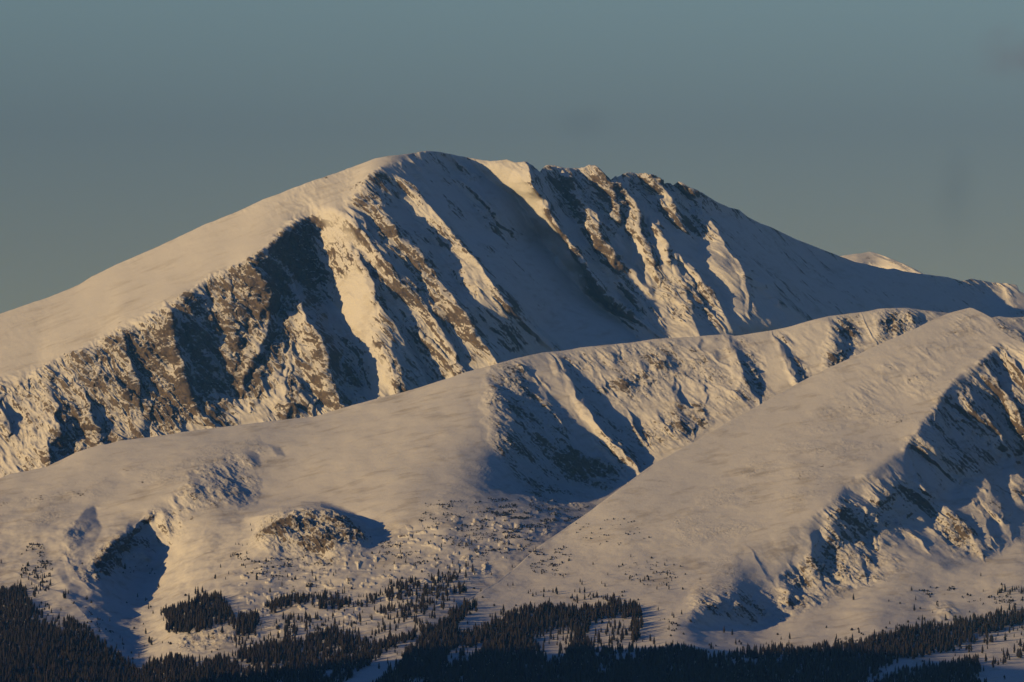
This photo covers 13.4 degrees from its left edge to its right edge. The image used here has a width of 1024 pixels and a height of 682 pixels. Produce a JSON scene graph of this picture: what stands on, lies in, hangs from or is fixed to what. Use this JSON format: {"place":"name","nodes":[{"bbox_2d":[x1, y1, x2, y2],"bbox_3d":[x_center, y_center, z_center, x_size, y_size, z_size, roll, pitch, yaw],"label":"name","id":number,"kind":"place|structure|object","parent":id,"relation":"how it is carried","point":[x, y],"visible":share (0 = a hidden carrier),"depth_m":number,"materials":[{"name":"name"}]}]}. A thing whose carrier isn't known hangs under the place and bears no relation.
{"place":"outdoors","nodes":[
{"label":"outdoors","id":0,"kind":"place"},
{"bbox_2d":[0,151,1023,477],"bbox_3d":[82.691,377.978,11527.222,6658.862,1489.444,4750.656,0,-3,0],"label":"mountain","id":1,"kind":"structure","parent":0,"point":[380,277],"depth_m":9854.70,"materials":[{"name":"white snow"}]},
{"bbox_2d":[0,308,1023,681],"bbox_3d":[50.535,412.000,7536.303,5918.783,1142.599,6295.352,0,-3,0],"label":"ridge and basin","id":2,"kind":"structure","parent":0,"point":[572,432],"depth_m":8230.89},
{"bbox_2d":[4,498,1023,681],"bbox_3d":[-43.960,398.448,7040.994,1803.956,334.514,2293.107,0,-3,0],"label":"shrubs","id":3,"kind":"object","parent":2,"relation":"on","point":[506,537],"visible":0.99,"depth_m":7579.92,"materials":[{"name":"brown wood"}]},
{"bbox_2d":[0,0,1023,313],"label":"sky","id":4,"kind":"structure","parent":0,"point":[893,129],"materials":[{"name":"blue"}]},
{"bbox_2d":[409,308,1023,681],"bbox_3d":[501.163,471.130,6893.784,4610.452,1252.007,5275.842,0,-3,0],"label":"hill","id":5,"kind":"structure","parent":0,"point":[875,479],"depth_m":7608.38,"materials":[{"name":"white snow"}]},
{"bbox_2d":[0,523,1023,681],"bbox_3d":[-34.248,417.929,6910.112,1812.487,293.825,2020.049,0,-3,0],"label":"forest","id":6,"kind":"object","parent":5,"relation":"on","point":[28,633],"visible":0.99,"depth_m":6716.78,"materials":[{"name":"green plant"}]},
{"bbox_2d":[840,252,922,273],"bbox_3d":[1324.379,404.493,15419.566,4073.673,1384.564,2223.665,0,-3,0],"label":"mountain","id":7,"kind":"structure","parent":0,"point":[875,259],"depth_m":14919.55,"materials":[{"name":"white snow"}]}
]}

